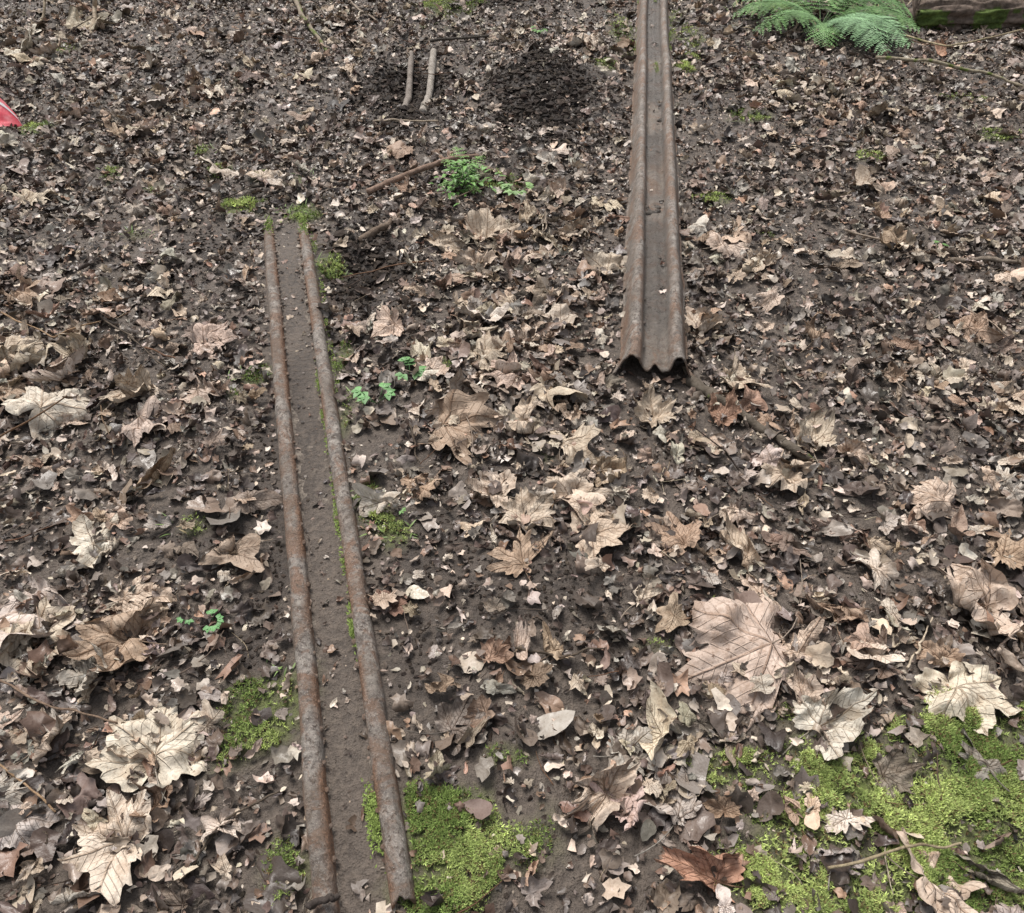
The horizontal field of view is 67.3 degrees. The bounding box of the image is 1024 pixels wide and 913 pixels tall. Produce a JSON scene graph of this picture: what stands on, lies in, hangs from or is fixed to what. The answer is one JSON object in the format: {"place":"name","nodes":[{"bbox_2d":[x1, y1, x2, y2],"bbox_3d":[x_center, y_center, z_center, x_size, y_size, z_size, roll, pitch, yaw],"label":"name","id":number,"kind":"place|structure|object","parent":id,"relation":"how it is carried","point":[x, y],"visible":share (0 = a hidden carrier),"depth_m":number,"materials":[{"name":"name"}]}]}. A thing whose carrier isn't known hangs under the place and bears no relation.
{"place":"outdoors","nodes":[
{"label":"outdoors","id":0,"kind":"place"},
{"bbox_2d":[0,0,1023,912],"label":"ground","id":1,"kind":"structure","parent":0,"point":[354,850],"depth_m":2.06,"materials":[{"name":"soil"}]},
{"bbox_2d":[0,98,21,126],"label":"red plastic sheet","id":2,"kind":"object","parent":1,"relation":"on","point":[8,116],"visible":1,"depth_m":3.70,"materials":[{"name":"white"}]},
{"bbox_2d":[0,764,55,812],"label":"fallen branch","id":3,"kind":"object","parent":1,"relation":"on","point":[34,792],"visible":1,"depth_m":1.45,"materials":[{"name":"beige wood"}]},
{"bbox_2d":[40,0,45,21],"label":"fallen branch","id":4,"kind":"object","parent":1,"relation":"on","point":[44,9],"visible":0.85,"depth_m":4.78,"materials":[{"name":"brown wood"}]},
{"bbox_2d":[0,311,100,337],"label":"fallen branch","id":5,"kind":"object","parent":1,"relation":"on","point":[5,314],"visible":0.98,"depth_m":2.47,"materials":[{"name":"brown wood"}]},
{"bbox_2d":[0,679,117,723],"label":"fallen branch","id":6,"kind":"object","parent":1,"relation":"on","point":[41,702],"visible":1,"depth_m":1.55,"materials":[{"name":"brown wood"}]},
{"bbox_2d":[89,0,96,33],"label":"fallen branch","id":7,"kind":"object","parent":1,"relation":"on","point":[94,8],"visible":0.81,"depth_m":4.69,"materials":[{"name":"brown wood"}]},
{"bbox_2d":[100,405,113,455],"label":"fallen branch","id":8,"kind":"object","parent":1,"relation":"on","point":[106,427],"visible":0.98,"depth_m":2.16,"materials":[{"name":"brown wood"}]},
{"bbox_2d":[83,308,165,367],"bbox_3d":[-1.227,-0.385,2.443,0.504,0.019,0.028,31,53,27],"label":"fallen branch","id":9,"kind":"object","parent":1,"relation":"on","point":[117,328],"visible":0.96,"depth_m":2.45,"materials":[{"name":"brown wood"}]},
{"bbox_2d":[155,512,192,536],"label":"grass tuft","id":10,"kind":"object","parent":1,"relation":"on","point":[172,522],"visible":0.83,"depth_m":1.91,"materials":[{"name":"green plant"}]},
{"bbox_2d":[176,617,193,623],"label":"seedling plant","id":11,"kind":"object","parent":1,"relation":"on","point":[179,619],"visible":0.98,"depth_m":1.71,"materials":[{"name":"green plant"}]},
{"bbox_2d":[203,609,223,632],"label":"seedling plant","id":12,"kind":"object","parent":1,"relation":"on","point":[219,617],"visible":0.99,"depth_m":1.71,"materials":[{"name":"green plant"}]},
{"bbox_2d":[191,791,279,865],"bbox_3d":[-0.515,0.678,1.424,0.185,0.015,0.031,-35,55,-30],"label":"fallen branch","id":13,"kind":"object","parent":1,"relation":"on","point":[210,838],"visible":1,"depth_m":1.42,"materials":[{"name":"brown wood"}]},
{"bbox_2d":[228,365,271,383],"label":"grass tuft","id":14,"kind":"object","parent":1,"relation":"on","point":[244,374],"visible":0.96,"depth_m":2.35,"materials":[{"name":"green plant"}]},
{"bbox_2d":[266,659,295,688],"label":"grass tuft","id":15,"kind":"object","parent":1,"relation":"on","point":[282,668],"visible":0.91,"depth_m":1.66,"materials":[{"name":"green plant"}]},
{"bbox_2d":[276,199,307,213],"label":"grass tuft","id":16,"kind":"object","parent":1,"relation":"on","point":[294,207],"visible":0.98,"depth_m":3.11,"materials":[{"name":"green plant"}]},
{"bbox_2d":[314,252,351,273],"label":"grass tuft","id":17,"kind":"object","parent":1,"relation":"on","point":[324,267],"visible":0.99,"depth_m":2.84,"materials":[{"name":"green plant"}]},
{"bbox_2d":[263,211,416,912],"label":"steel channel rail","id":18,"kind":"object","parent":1,"relation":"on","point":[389,824],"visible":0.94,"depth_m":1.71,"materials":[{"name":"metal"}]},
{"bbox_2d":[304,893,340,910],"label":"fallen branch","id":19,"kind":"object","parent":18,"relation":"on","point":[314,903],"visible":1,"depth_m":1.29,"materials":[{"name":"brown wood"}]},
{"bbox_2d":[350,0,376,20],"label":"fallen branch","id":20,"kind":"object","parent":1,"relation":"on","point":[357,8],"visible":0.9,"depth_m":4.95,"materials":[{"name":"wood"}]},
{"bbox_2d":[351,383,394,403],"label":"seedling plant","id":21,"kind":"object","parent":1,"relation":"on","point":[364,397],"visible":0.98,"depth_m":2.24,"materials":[{"name":"green plant"}]},
{"bbox_2d":[357,211,401,241],"bbox_3d":[-0.503,-0.904,3.029,0.068,0.057,0.252,28,51,25],"label":"tree root","id":22,"kind":"object","parent":1,"relation":"on","point":[373,231],"visible":0.92,"depth_m":2.99,"materials":[{"name":"brown wood"}]},
{"bbox_2d":[361,520,418,538],"bbox_3d":[-0.306,0.184,1.927,0.150,0.024,0.076,0,45,0],"label":"grass tuft","id":23,"kind":"object","parent":1,"relation":"on","point":[397,532],"visible":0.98,"depth_m":1.94,"materials":[{"name":"green plant"}]},
{"bbox_2d":[373,118,437,121],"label":"fallen branch","id":24,"kind":"object","parent":1,"relation":"on","point":[398,120],"visible":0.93,"depth_m":3.69,"materials":[{"name":"brown wood"}]},
{"bbox_2d":[402,50,413,105],"bbox_3d":[-0.560,-2.013,4.154,0.042,0.138,0.653,-1,45,-1],"label":"wooden stake","id":25,"kind":"object","parent":1,"relation":"on","point":[408,93],"visible":0.8,"depth_m":4.20,"materials":[{"name":"brown wood"}]},
{"bbox_2d":[394,357,426,379],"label":"seedling plant","id":26,"kind":"object","parent":1,"relation":"on","point":[408,361],"visible":0.99,"depth_m":2.33,"materials":[{"name":"green plant"}]},
{"bbox_2d":[405,408,417,460],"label":"fallen branch","id":27,"kind":"object","parent":1,"relation":"on","point":[406,409],"visible":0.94,"depth_m":2.13,"materials":[{"name":"brown wood"}]},
{"bbox_2d":[366,154,484,194],"bbox_3d":[-0.370,-1.235,3.320,0.589,0.054,0.044,-27,51,-25],"label":"tree root","id":28,"kind":"object","parent":1,"relation":"on","point":[397,178],"visible":0.91,"depth_m":3.28,"materials":[{"name":"brown wood"}]},
{"bbox_2d":[418,48,436,112],"bbox_3d":[-0.443,-1.983,4.088,0.051,0.122,0.759,0,45,0],"label":"wooden stake","id":29,"kind":"object","parent":1,"relation":"on","point":[431,71],"visible":0.76,"depth_m":4.14,"materials":[{"name":"brown wood"}]},
{"bbox_2d":[430,35,488,42],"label":"fallen branch","id":30,"kind":"object","parent":1,"relation":"on","point":[453,38],"visible":1,"depth_m":4.43,"materials":[{"name":"brown wood"}]},
{"bbox_2d":[428,147,504,205],"bbox_3d":[-0.202,-1.182,3.208,0.322,0.131,0.320,-34,54,-29],"label":"seedling plant","id":31,"kind":"object","parent":1,"relation":"on","point":[462,171],"visible":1,"depth_m":3.19,"materials":[{"name":"green plant"}]},
{"bbox_2d":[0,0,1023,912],"bbox_3d":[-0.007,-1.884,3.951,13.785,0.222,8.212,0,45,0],"label":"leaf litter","id":32,"kind":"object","parent":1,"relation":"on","point":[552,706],"visible":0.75,"depth_m":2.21,"materials":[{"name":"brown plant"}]},
{"bbox_2d":[0,5,1023,912],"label":"sycamore leaves","id":33,"kind":"object","parent":1,"relation":"on","point":[728,631],"visible":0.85,"depth_m":1.73,"materials":[{"name":"brown plant"}]},
{"bbox_2d":[0,0,1023,912],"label":"leaf crumbs","id":34,"kind":"object","parent":1,"relation":"on","point":[558,748],"visible":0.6,"depth_m":2.24,"materials":[{"name":"brown plant"}]},
{"bbox_2d":[0,0,1023,912],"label":"soil crumbs","id":35,"kind":"object","parent":1,"relation":"on","point":[406,112],"visible":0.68,"depth_m":3.22,"materials":[{"name":"brown soil"}]},
{"bbox_2d":[500,182,533,195],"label":"seedling plant","id":36,"kind":"object","parent":1,"relation":"on","point":[507,186],"visible":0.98,"depth_m":3.16,"materials":[{"name":"green plant"}]},
{"bbox_2d":[11,0,1023,912],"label":"moss","id":37,"kind":"object","parent":1,"relation":"on","point":[961,800],"visible":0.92,"depth_m":1.43,"materials":[{"name":"green plant"}]},
{"bbox_2d":[531,26,546,35],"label":"seedling plant","id":38,"kind":"object","parent":1,"relation":"on","point":[537,31],"visible":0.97,"depth_m":4.60,"materials":[{"name":"green plant"}]},
{"bbox_2d":[515,646,603,657],"bbox_3d":[0.106,0.421,1.663,0.198,0.017,0.026,0,45,0],"label":"fallen branch","id":39,"kind":"object","parent":1,"relation":"on","point":[539,651],"visible":0.99,"depth_m":1.66,"materials":[{"name":"brown wood"}]},
{"bbox_2d":[612,0,694,376],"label":"metal sheet","id":40,"kind":"object","parent":1,"relation":"on","point":[652,333],"visible":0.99,"depth_m":2.96,"materials":[{"name":"brown metal"}]},
{"bbox_2d":[686,375,830,465],"bbox_3d":[0.692,-0.101,2.211,0.066,0.082,0.486,-34,54,-29],"label":"tree root","id":41,"kind":"object","parent":1,"relation":"on","point":[759,427],"visible":0.73,"depth_m":2.20,"materials":[{"name":"brown wood"}]},
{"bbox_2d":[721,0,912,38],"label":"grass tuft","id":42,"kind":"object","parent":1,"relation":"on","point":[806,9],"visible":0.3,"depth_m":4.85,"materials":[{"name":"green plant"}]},
{"bbox_2d":[732,0,922,54],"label":"fern plant","id":43,"kind":"object","parent":1,"relation":"on","point":[850,16],"visible":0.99,"depth_m":4.54,"materials":[{"name":"green plant"}]},
{"bbox_2d":[844,229,935,251],"bbox_3d":[1.425,-0.801,2.865,0.369,0.026,0.042,21,49,20],"label":"fallen branch","id":44,"kind":"object","parent":1,"relation":"on","point":[859,234],"visible":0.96,"depth_m":2.90,"materials":[{"name":"brown wood"}]},
{"bbox_2d":[827,842,961,869],"bbox_3d":[0.676,0.697,1.352,0.247,0.039,0.012,-6,45,-6],"label":"fallen branch","id":45,"kind":"object","parent":1,"relation":"on","point":[870,858],"visible":1,"depth_m":1.34,"materials":[{"name":"beige wood"}]},
{"bbox_2d":[906,617,932,668],"bbox_3d":[0.899,0.409,1.688,0.012,0.014,0.168,30,52,27],"label":"fallen branch","id":46,"kind":"object","parent":1,"relation":"on","point":[912,656],"visible":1,"depth_m":1.67,"materials":[{"name":"brown wood"}]},
{"bbox_2d":[875,55,1023,86],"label":"fallen branch","id":47,"kind":"object","parent":1,"relation":"on","point":[938,62],"visible":1,"depth_m":4.16,"materials":[{"name":"brown wood"}]},
{"bbox_2d":[892,29,1022,46],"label":"fallen branch","id":48,"kind":"object","parent":1,"relation":"on","point":[934,43],"visible":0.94,"depth_m":4.30,"materials":[{"name":"brown wood"}]},
{"bbox_2d":[901,0,1023,31],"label":"fallen log","id":49,"kind":"object","parent":1,"relation":"on","point":[955,15],"visible":0.72,"depth_m":4.72,"materials":[{"name":"brown wood"}]},
{"bbox_2d":[948,256,1021,264],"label":"fallen branch","id":50,"kind":"object","parent":1,"relation":"on","point":[986,259],"visible":0.87,"depth_m":2.79,"materials":[{"name":"brown wood"}]}
]}

